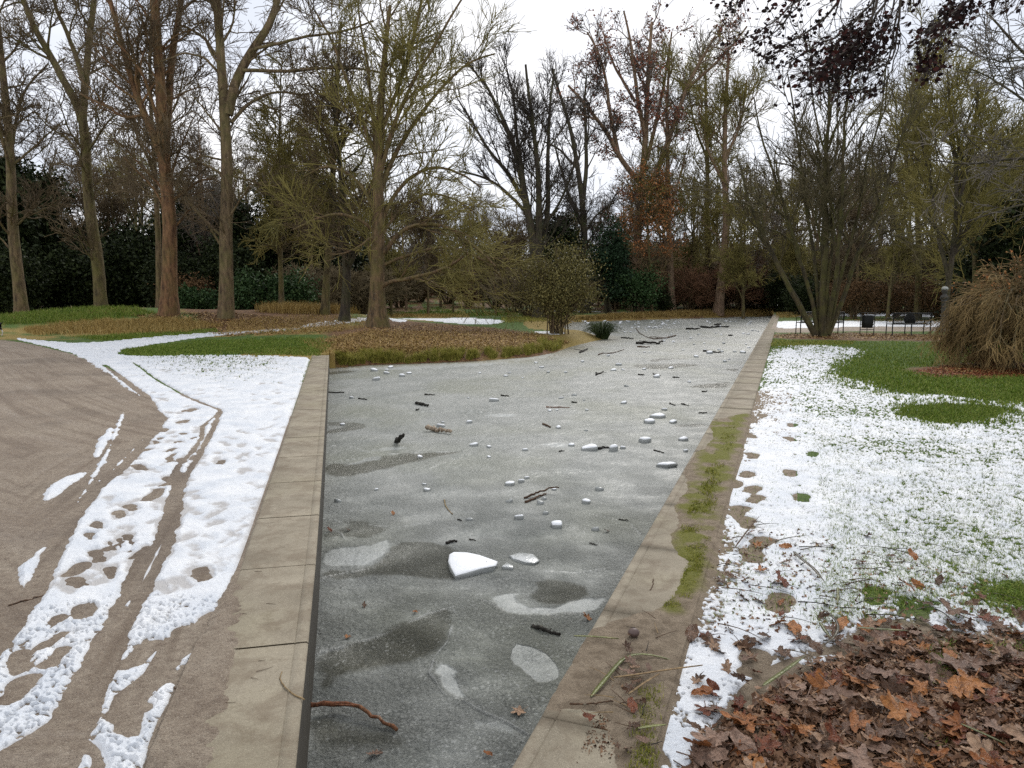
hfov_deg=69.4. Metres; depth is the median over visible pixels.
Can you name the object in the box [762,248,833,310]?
thicket
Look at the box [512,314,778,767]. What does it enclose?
concrete kerb
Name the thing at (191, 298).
laurel bush
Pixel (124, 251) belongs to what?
evergreen tree
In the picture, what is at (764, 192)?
wood tree
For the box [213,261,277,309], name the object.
laurel bush
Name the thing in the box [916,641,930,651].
fallen leaf
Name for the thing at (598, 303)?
wood tree
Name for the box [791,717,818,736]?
fallen leaf
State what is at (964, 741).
fallen leaf
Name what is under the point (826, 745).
fallen leaf
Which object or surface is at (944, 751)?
fallen leaf
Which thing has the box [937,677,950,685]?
fallen leaf
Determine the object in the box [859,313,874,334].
litter bin
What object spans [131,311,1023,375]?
leaf litter
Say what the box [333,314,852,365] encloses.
bank tufts
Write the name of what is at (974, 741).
fallen leaf
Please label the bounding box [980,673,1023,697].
fallen leaf
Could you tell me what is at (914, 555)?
fallen leaf
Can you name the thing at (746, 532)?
reed blade
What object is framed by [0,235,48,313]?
evergreen tree
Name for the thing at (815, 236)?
wood tree
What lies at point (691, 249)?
wood tree
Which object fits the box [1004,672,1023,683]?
fallen leaf
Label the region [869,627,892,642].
fallen leaf
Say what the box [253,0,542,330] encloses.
spreading tree
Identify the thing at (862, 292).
hedge bush
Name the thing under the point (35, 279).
bush
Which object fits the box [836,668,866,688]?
fallen leaf
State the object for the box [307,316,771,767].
ice
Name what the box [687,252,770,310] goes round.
thicket
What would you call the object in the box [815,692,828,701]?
fallen leaf
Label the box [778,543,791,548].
fallen leaf
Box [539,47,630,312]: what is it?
dark tree
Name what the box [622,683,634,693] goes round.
fallen leaf
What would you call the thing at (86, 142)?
forked tree
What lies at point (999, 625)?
fallen leaf
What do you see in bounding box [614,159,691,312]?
beech tree
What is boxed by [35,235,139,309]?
bush
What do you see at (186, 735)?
soil
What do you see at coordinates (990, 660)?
fallen leaf
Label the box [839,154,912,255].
wood tree
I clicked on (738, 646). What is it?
fallen leaf
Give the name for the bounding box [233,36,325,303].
young tree
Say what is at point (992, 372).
rust litter
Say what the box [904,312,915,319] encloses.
bag
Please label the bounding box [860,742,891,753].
fallen leaf
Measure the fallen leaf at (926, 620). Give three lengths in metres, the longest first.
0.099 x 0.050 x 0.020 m
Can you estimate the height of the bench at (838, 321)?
0.912 m
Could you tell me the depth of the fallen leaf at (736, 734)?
2.58 m
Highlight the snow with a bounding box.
[0,310,1023,767]
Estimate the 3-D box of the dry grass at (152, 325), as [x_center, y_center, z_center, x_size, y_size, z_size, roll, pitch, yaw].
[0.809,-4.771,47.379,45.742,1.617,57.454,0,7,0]
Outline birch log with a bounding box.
[425,425,451,432]
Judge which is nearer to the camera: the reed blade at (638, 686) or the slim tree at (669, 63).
the reed blade at (638, 686)
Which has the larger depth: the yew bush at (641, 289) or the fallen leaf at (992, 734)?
the yew bush at (641, 289)
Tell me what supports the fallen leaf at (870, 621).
on the ground at (762, 663)
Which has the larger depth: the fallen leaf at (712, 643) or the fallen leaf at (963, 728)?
the fallen leaf at (712, 643)
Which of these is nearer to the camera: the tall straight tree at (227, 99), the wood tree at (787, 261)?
the tall straight tree at (227, 99)
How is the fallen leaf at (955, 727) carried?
on the leaf litter at (974, 708)
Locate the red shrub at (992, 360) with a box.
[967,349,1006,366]
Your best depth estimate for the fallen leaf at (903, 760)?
2.51 m
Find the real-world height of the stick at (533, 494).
0.070 m
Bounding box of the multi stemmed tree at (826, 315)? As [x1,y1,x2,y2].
[669,0,954,336]
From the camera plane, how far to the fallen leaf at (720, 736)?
2.63 m
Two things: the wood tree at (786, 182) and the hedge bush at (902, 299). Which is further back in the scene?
the wood tree at (786, 182)
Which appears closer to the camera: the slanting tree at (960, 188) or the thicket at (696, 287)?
the slanting tree at (960, 188)
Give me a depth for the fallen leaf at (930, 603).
3.77 m
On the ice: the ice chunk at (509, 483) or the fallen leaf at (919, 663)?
the ice chunk at (509, 483)
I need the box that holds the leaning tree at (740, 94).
[670,0,785,315]
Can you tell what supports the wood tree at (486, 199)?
on the ground at (762, 663)
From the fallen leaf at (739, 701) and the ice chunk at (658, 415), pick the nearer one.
the fallen leaf at (739, 701)
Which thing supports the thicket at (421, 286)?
on the ground at (762, 663)
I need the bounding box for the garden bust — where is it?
[940,286,948,332]
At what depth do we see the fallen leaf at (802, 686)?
2.97 m
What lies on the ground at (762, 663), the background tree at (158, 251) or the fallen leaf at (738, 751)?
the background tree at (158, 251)
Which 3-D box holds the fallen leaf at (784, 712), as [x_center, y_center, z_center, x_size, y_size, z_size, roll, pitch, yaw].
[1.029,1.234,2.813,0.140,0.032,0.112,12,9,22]
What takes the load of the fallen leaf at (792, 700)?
on the fallen leaf
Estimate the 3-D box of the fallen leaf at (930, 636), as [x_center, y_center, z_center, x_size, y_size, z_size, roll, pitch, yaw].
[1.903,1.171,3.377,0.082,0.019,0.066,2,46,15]
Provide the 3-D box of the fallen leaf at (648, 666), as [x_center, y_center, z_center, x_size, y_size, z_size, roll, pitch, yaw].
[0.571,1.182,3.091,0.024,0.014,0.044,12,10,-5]
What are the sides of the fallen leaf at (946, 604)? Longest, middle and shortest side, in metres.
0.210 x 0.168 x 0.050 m
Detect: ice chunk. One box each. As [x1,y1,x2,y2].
[489,398,498,401]
[505,481,514,485]
[514,514,523,519]
[537,500,543,504]
[551,520,561,527]
[581,444,597,450]
[582,498,590,503]
[591,526,598,530]
[595,486,603,490]
[609,444,617,450]
[638,437,650,442]
[643,418,654,423]
[649,413,665,417]
[656,462,677,467]
[678,436,687,440]
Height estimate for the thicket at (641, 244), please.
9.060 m
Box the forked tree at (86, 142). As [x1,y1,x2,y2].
[0,0,152,306]
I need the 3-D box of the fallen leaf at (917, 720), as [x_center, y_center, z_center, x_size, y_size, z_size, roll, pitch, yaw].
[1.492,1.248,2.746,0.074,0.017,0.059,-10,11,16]
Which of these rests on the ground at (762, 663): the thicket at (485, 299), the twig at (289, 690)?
the thicket at (485, 299)
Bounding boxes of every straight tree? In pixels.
[133,0,437,318]
[854,0,995,319]
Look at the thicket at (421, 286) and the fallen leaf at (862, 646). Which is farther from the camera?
the thicket at (421, 286)
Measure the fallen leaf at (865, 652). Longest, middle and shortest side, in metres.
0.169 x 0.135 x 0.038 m
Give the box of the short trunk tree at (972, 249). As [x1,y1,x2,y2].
[902,78,1023,304]
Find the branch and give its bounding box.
[311,700,397,730]
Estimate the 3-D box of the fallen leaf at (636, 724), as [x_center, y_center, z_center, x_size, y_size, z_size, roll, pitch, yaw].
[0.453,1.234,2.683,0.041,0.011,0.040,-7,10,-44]
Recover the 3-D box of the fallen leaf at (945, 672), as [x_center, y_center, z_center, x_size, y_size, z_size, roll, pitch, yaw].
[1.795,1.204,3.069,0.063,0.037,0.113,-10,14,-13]
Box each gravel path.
[0,340,291,767]
[771,322,937,331]
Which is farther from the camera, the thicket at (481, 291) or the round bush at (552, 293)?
the thicket at (481, 291)
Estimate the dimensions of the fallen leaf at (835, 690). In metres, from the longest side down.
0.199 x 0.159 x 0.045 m
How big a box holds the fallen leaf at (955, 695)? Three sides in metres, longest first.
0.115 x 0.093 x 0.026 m
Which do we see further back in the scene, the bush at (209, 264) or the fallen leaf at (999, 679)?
the bush at (209, 264)
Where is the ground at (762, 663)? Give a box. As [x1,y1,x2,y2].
[0,295,1023,767]
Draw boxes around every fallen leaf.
[366,749,382,754]
[483,750,492,755]
[511,705,526,715]
[582,710,599,720]
[618,666,638,675]
[622,639,631,648]
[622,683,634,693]
[624,655,635,661]
[625,720,634,730]
[627,697,637,712]
[633,720,642,727]
[635,735,649,742]
[646,663,650,670]
[673,760,704,767]
[676,737,728,767]
[683,737,711,746]
[685,624,698,642]
[685,745,714,767]
[686,719,701,730]
[690,676,701,684]
[690,727,744,747]
[691,685,712,695]
[694,700,718,715]
[695,672,705,683]
[698,631,712,637]
[701,632,720,647]
[703,685,720,696]
[705,702,728,710]
[706,678,719,689]
[707,747,728,761]
[708,637,719,651]
[717,576,726,584]
[717,741,736,747]
[719,722,750,737]
[720,711,773,732]
[721,659,731,673]
[725,573,737,577]
[726,739,752,759]
[726,740,731,752]
[730,671,749,684]
[730,727,756,754]
[731,638,748,649]
[731,692,746,710]
[733,715,747,724]
[734,635,754,652]
[735,756,765,767]
[738,754,773,761]
[740,653,758,660]
[741,635,762,644]
[742,753,757,759]
[745,648,757,661]
[751,540,762,547]
[752,756,767,767]
[753,565,765,570]
[754,733,781,754]
[757,631,770,637]
[757,739,771,754]
[758,711,787,727]
[763,698,775,709]
[764,701,801,718]
[769,616,788,625]
[772,645,793,658]
[772,724,792,737]
[773,675,813,698]
[774,678,780,685]
[774,694,787,703]
[776,570,789,587]
[777,735,796,744]
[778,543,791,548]
[780,696,802,703]
[780,722,814,733]
[783,743,811,766]
[787,619,801,634]
[788,635,807,641]
[789,681,806,689]
[790,685,826,711]
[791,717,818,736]
[793,632,808,644]
[794,736,810,744]
[795,691,822,716]
[795,710,819,728]
[797,745,825,767]
[802,732,829,749]
[804,668,835,692]
[804,669,827,678]
[806,636,823,654]
[808,722,845,754]
[808,729,833,750]
[808,746,841,763]
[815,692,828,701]
[817,611,829,620]
[818,673,863,705]
[821,756,848,767]
[824,623,835,630]
[824,717,843,749]
[825,629,846,640]
[831,668,842,683]
[832,718,850,732]
[834,640,853,651]
[834,743,887,767]
[835,616,848,630]
[835,680,847,686]
[835,709,872,732]
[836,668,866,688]
[839,698,857,709]
[841,670,878,688]
[843,706,865,720]
[846,722,901,748]
[849,636,873,652]
[849,665,871,688]
[852,654,865,659]
[853,635,863,641]
[856,737,881,752]
[857,623,872,632]
[858,692,882,705]
[859,629,868,635]
[860,616,879,626]
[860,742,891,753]
[861,731,878,754]
[862,649,899,663]
[862,664,879,678]
[862,694,884,715]
[864,638,891,651]
[866,664,910,677]
[867,638,884,648]
[867,712,914,731]
[868,732,885,740]
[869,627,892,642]
[870,647,892,659]
[871,718,891,726]
[872,657,904,667]
[873,669,888,681]
[874,662,897,681]
[875,675,908,694]
[875,721,896,737]
[876,618,886,625]
[880,688,914,731]
[881,761,903,767]
[883,617,892,622]
[888,671,908,683]
[888,721,933,748]
[890,623,908,637]
[890,639,906,645]
[890,758,905,767]
[891,695,908,709]
[891,719,916,725]
[894,749,944,767]
[896,691,932,717]
[897,575,916,590]
[905,663,933,669]
[905,678,938,695]
[906,629,921,634]
[906,655,920,661]
[907,624,921,635]
[907,745,935,754]
[908,548,918,559]
[908,659,939,683]
[908,695,933,707]
[909,646,928,657]
[910,714,923,726]
[911,578,924,589]
[911,665,928,674]
[912,730,923,739]
[914,613,932,622]
[914,707,953,729]
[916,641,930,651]
[917,600,933,605]
[917,635,933,652]
[919,642,940,651]
[919,737,938,748]
[920,674,937,685]
[922,744,953,763]
[923,720,966,744]
[924,634,938,641]
[924,636,956,649]
[928,650,950,666]
[930,623,947,630]
[930,689,954,702]
[931,652,986,675]
[932,723,961,736]
[933,675,978,701]
[933,680,956,698]
[935,574,943,586]
[935,662,952,677]
[937,598,974,620]
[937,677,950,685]
[937,710,978,733]
[939,718,970,737]
[940,684,964,698]
[941,698,966,716]
[942,644,957,657]
[942,735,980,747]
[944,619,966,631]
[944,730,964,738]
[947,743,979,752]
[954,637,982,643]
[957,638,966,647]
[957,667,992,694]
[958,718,983,731]
[960,732,992,759]
[962,648,989,670]
[963,598,978,605]
[963,617,973,630]
[965,756,980,767]
[966,634,992,651]
[969,747,1003,767]
[970,654,1004,665]
[971,747,1007,765]
[973,612,1000,622]
[973,687,1006,705]
[975,592,989,599]
[976,608,987,615]
[977,732,987,740]
[978,672,990,677]
[979,649,1021,663]
[979,731,995,736]
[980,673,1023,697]
[980,728,1010,738]
[981,716,1003,731]
[982,631,1010,645]
[982,704,1001,712]
[984,618,1012,635]
[987,753,1012,767]
[989,646,1009,662]
[989,646,1013,661]
[989,750,1000,758]
[995,643,1023,662]
[998,742,1019,755]
[1001,693,1023,702]
[1002,723,1023,742]
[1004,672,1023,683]
[1005,656,1023,665]
[1007,629,1022,634]
[1009,629,1023,638]
[1011,606,1023,617]
[1014,611,1023,624]
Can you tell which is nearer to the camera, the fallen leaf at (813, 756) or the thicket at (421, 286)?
the fallen leaf at (813, 756)
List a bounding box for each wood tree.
[0,98,77,186]
[23,139,74,306]
[38,156,85,307]
[39,133,105,221]
[55,126,159,241]
[66,149,130,229]
[90,111,153,233]
[92,126,158,304]
[108,141,209,234]
[159,120,262,261]
[174,129,220,202]
[202,139,269,224]
[218,136,276,216]
[241,99,312,199]
[247,94,354,277]
[339,157,395,247]
[355,163,420,315]
[386,197,439,309]
[389,153,455,313]
[390,196,430,298]
[406,174,461,306]
[433,198,479,312]
[450,179,500,303]
[463,193,512,309]
[471,202,527,312]
[492,198,542,310]
[503,208,527,267]
[563,204,587,255]
[564,177,621,253]
[575,201,611,306]
[593,182,644,311]
[605,166,646,301]
[616,102,700,307]
[661,16,755,307]
[662,160,732,306]
[671,156,720,256]
[689,145,758,246]
[703,161,783,318]
[713,153,804,311]
[736,162,788,257]
[749,136,851,252]
[755,180,811,309]
[762,155,831,312]
[782,121,851,257]
[807,165,901,308]
[809,139,899,314]
[823,134,881,238]
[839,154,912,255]
[855,86,936,311]
[857,141,950,320]
[880,143,953,252]
[891,147,965,312]
[912,149,952,236]
[926,146,987,251]
[940,131,1023,255]
[975,108,1023,206]
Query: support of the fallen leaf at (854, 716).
on the leaf litter at (974, 708)
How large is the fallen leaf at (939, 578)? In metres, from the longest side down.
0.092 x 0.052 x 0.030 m
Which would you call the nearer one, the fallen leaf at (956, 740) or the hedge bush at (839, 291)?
the fallen leaf at (956, 740)
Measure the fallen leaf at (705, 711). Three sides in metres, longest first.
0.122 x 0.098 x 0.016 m
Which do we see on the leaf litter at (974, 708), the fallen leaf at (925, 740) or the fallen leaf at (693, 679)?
the fallen leaf at (925, 740)
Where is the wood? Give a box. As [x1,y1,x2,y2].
[366,224,951,295]
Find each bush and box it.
[0,239,70,313]
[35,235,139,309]
[127,239,211,307]
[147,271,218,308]
[178,282,218,308]
[180,229,272,309]
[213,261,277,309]
[260,265,321,305]
[486,228,611,334]
[601,261,673,312]
[648,286,676,311]
[808,279,856,316]
[829,267,890,318]
[867,272,929,317]
[897,272,954,319]
[935,289,958,308]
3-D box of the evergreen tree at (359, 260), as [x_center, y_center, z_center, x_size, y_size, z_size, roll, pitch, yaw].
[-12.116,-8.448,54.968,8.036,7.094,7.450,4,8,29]
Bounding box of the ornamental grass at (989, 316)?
[914,236,1023,372]
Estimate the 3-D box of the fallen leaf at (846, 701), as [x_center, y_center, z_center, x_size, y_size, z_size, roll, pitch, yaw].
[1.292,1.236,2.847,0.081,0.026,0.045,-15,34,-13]
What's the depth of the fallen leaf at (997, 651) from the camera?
3.23 m
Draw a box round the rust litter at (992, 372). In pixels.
[912,362,1023,378]
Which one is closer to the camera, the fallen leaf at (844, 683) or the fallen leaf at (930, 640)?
the fallen leaf at (844, 683)
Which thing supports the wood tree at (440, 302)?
on the ground at (762, 663)
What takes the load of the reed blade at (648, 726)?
on the soil at (580, 681)
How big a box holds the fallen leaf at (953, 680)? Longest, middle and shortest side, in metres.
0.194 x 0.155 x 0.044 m
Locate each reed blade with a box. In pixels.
[574,635,618,638]
[590,653,667,696]
[613,665,702,677]
[628,673,659,694]
[638,724,665,728]
[735,517,758,546]
[762,655,805,685]
[793,551,823,580]
[819,622,829,636]
[822,608,839,644]
[836,587,839,602]
[858,627,908,630]
[961,724,1004,743]
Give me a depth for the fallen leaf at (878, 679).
3.07 m
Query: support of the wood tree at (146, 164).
on the ground at (762, 663)
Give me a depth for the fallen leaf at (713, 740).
2.55 m
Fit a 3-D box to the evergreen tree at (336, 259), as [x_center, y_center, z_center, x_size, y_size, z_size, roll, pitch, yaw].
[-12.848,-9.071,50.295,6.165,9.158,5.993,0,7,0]
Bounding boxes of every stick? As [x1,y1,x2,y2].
[394,433,404,442]
[415,401,428,405]
[445,539,456,543]
[524,486,558,498]
[524,493,546,502]
[531,624,560,634]
[546,406,569,407]
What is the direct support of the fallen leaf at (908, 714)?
on the leaf litter at (974, 708)
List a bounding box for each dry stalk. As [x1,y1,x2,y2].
[717,623,768,643]
[721,587,765,594]
[798,601,840,607]
[854,563,898,565]
[865,614,924,621]
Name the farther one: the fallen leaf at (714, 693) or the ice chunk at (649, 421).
the ice chunk at (649, 421)
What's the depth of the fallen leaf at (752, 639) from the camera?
3.39 m
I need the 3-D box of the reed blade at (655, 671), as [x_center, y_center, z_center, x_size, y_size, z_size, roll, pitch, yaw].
[0.606,1.184,3.049,0.401,0.005,0.012,-2,7,-15]
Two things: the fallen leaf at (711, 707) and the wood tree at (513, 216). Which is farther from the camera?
the wood tree at (513, 216)
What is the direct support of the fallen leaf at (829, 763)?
on the leaf litter at (974, 708)
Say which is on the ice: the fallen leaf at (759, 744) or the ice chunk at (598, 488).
the ice chunk at (598, 488)
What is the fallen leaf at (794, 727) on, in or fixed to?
on the fallen leaf at (804, 727)
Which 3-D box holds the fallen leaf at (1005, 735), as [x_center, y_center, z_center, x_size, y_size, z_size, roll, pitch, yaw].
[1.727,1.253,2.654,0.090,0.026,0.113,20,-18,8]
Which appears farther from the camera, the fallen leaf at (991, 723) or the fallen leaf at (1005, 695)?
the fallen leaf at (1005, 695)
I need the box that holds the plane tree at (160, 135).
[51,0,242,316]
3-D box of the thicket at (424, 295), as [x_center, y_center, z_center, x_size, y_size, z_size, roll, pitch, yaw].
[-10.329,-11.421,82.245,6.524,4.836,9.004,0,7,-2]
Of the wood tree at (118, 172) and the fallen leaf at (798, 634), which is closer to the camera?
the fallen leaf at (798, 634)
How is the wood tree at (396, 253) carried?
on the ground at (762, 663)
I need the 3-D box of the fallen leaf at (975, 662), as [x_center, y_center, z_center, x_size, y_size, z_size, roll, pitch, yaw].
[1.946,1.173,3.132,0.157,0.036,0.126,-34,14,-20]
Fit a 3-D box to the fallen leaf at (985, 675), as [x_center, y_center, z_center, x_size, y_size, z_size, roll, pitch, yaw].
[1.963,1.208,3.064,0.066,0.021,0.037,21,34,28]
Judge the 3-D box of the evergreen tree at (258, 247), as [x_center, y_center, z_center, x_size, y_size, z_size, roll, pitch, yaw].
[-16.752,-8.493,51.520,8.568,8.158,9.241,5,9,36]
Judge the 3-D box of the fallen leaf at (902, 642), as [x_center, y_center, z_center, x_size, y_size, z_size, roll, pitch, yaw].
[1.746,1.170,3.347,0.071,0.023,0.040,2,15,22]
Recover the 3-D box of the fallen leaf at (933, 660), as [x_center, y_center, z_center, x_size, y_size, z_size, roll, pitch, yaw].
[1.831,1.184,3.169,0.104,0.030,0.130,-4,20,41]
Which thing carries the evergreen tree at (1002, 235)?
on the ground at (762, 663)
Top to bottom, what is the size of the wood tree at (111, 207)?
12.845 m
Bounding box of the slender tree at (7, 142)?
[0,0,83,312]
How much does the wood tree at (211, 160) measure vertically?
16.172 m
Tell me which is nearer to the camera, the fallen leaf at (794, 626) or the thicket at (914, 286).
the fallen leaf at (794, 626)
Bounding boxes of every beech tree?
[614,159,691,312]
[663,0,1023,136]
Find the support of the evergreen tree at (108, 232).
on the ground at (762, 663)
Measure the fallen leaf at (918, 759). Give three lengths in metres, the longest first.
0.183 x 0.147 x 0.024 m
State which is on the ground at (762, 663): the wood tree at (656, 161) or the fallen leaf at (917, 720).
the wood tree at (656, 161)
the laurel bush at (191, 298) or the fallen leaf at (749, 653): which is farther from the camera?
the laurel bush at (191, 298)
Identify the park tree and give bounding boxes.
[256,0,407,314]
[271,30,431,321]
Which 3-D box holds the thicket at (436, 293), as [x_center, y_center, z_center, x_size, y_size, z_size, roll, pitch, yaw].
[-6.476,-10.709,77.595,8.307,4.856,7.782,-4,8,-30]
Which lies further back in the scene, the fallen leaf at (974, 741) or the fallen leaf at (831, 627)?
the fallen leaf at (831, 627)
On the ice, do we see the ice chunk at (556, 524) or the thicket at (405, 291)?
the ice chunk at (556, 524)
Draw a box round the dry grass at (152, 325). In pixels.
[23,300,812,354]
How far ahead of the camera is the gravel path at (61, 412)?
5.00 m
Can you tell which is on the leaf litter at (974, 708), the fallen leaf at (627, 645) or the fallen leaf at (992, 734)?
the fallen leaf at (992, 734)
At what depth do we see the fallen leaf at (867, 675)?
3.04 m
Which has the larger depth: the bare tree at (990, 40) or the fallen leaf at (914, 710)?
the bare tree at (990, 40)
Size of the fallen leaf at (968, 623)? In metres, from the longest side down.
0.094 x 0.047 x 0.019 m
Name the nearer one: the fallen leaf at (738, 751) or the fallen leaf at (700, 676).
the fallen leaf at (738, 751)
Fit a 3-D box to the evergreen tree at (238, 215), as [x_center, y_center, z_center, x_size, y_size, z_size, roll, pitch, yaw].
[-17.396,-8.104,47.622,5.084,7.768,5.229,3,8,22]
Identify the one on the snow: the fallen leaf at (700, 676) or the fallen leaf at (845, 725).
the fallen leaf at (700, 676)
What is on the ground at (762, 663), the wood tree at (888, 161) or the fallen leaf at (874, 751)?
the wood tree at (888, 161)
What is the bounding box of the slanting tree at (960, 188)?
[873,35,1023,320]
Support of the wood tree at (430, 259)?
on the ground at (762, 663)
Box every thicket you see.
[264,260,367,306]
[287,266,389,309]
[330,261,413,314]
[354,262,409,310]
[367,264,424,309]
[393,268,441,307]
[413,263,475,303]
[414,264,436,301]
[441,268,486,306]
[450,258,502,308]
[464,259,531,312]
[478,265,565,316]
[525,266,601,305]
[577,242,682,308]
[588,229,674,300]
[631,234,702,256]
[632,248,719,306]
[656,255,737,310]
[658,253,719,307]
[660,241,720,258]
[681,266,739,308]
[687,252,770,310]
[699,242,758,268]
[713,253,773,307]
[724,265,774,309]
[735,268,777,309]
[754,245,808,306]
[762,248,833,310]
[771,226,874,260]
[797,243,876,309]
[808,236,935,313]
[870,251,948,312]
[904,260,952,312]
[922,254,957,289]
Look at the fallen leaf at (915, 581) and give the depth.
4.04 m
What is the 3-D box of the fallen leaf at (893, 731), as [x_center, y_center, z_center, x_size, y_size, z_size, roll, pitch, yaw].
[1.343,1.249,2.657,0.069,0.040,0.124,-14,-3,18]
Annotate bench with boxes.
[795,312,844,333]
[885,313,932,335]
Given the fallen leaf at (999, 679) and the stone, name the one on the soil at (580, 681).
the stone
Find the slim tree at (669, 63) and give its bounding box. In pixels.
[618,32,709,310]
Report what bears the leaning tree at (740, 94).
on the ground at (762, 663)
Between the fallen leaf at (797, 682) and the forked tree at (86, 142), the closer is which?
the fallen leaf at (797, 682)
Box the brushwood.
[636,328,675,338]
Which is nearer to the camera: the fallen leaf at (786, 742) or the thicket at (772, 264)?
the fallen leaf at (786, 742)
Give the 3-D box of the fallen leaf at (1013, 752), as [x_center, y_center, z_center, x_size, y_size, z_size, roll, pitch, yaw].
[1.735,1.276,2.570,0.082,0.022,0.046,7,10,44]
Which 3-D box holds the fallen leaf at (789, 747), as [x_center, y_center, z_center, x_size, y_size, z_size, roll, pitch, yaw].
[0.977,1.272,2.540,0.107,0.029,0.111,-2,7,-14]
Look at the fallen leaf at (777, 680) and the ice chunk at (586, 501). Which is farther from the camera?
the ice chunk at (586, 501)
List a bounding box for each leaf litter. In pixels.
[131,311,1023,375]
[577,528,1023,767]
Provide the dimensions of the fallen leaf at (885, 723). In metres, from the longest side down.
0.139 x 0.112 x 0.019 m
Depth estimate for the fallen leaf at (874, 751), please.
2.56 m
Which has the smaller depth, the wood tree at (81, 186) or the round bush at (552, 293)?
the round bush at (552, 293)
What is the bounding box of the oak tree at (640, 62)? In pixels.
[545,0,750,311]
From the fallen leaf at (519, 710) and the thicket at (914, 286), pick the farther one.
the thicket at (914, 286)
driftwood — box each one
[636,340,663,343]
[698,325,728,327]
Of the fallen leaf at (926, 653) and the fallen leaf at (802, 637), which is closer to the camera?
the fallen leaf at (926, 653)
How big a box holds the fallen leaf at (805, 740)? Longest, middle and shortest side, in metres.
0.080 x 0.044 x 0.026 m
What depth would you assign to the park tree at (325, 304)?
32.90 m
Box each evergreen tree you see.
[0,150,62,314]
[0,157,84,304]
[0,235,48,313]
[37,210,85,309]
[52,205,143,306]
[62,215,161,307]
[110,213,178,307]
[138,198,207,265]
[176,192,219,263]
[194,197,271,298]
[243,203,272,303]
[244,171,341,294]
[306,191,368,274]
[349,239,402,308]
[522,209,591,308]
[758,257,813,311]
[777,272,819,315]
[919,243,979,317]
[936,175,1023,298]
[946,202,1023,289]
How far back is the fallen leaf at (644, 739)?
2.59 m
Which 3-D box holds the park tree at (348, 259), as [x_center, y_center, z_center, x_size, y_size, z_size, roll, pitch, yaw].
[-6.656,-8.661,31.532,6.662,12.310,6.094,5,8,34]
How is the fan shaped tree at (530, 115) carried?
on the ground at (762, 663)
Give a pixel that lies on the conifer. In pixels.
(615, 249)
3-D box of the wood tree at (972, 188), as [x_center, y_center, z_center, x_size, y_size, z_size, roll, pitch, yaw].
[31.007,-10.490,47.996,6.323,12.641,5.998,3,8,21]
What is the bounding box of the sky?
[0,0,1023,251]
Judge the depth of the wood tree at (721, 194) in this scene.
89.22 m
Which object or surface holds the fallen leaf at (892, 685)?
on the leaf litter at (974, 708)
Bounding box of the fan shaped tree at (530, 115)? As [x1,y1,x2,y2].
[432,20,603,318]
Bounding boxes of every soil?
[145,581,242,767]
[545,414,759,767]
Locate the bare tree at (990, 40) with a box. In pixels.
[903,0,1023,228]
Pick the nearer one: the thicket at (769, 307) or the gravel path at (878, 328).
the gravel path at (878, 328)
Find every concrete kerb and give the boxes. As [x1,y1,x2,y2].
[205,355,328,767]
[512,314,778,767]
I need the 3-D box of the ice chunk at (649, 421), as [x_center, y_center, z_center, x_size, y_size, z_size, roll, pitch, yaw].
[2.070,0.569,11.120,0.162,0.096,0.166,-6,9,-41]
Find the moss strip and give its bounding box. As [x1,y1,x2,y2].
[625,422,737,767]
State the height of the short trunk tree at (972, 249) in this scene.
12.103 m
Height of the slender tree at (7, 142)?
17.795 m
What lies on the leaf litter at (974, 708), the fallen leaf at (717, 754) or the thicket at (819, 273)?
the fallen leaf at (717, 754)
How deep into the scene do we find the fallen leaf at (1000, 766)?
2.46 m
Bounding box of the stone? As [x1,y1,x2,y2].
[628,628,638,637]
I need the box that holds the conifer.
[582,214,636,313]
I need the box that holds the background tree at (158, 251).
[97,0,218,307]
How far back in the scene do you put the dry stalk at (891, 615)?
3.63 m
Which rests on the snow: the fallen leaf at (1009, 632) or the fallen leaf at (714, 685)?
the fallen leaf at (714, 685)
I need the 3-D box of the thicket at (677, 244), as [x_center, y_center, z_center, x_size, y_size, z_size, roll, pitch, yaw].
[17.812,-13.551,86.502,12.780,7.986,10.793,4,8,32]
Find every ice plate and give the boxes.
[448,552,497,579]
[501,562,512,569]
[509,552,539,564]
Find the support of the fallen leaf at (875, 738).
on the leaf litter at (974, 708)
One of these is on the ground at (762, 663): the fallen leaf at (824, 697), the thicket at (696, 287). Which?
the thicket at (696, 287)
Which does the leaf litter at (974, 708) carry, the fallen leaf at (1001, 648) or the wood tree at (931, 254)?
the fallen leaf at (1001, 648)
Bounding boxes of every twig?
[8,595,43,605]
[279,671,304,699]
[570,700,612,705]
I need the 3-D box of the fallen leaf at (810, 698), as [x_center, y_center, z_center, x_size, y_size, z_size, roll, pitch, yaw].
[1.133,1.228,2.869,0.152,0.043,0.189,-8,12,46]
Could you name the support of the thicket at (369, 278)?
on the ground at (762, 663)
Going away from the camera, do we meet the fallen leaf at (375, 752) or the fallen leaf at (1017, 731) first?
the fallen leaf at (1017, 731)
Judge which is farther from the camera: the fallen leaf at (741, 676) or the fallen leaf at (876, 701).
the fallen leaf at (741, 676)
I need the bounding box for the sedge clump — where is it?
[581,321,624,339]
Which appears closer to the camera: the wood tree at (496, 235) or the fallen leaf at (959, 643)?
the fallen leaf at (959, 643)
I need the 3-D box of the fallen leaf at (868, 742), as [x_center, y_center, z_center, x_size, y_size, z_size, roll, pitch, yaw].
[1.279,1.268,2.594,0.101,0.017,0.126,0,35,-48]
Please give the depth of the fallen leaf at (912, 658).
3.21 m
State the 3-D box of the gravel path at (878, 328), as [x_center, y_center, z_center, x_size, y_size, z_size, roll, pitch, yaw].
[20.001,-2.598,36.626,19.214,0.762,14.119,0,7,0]

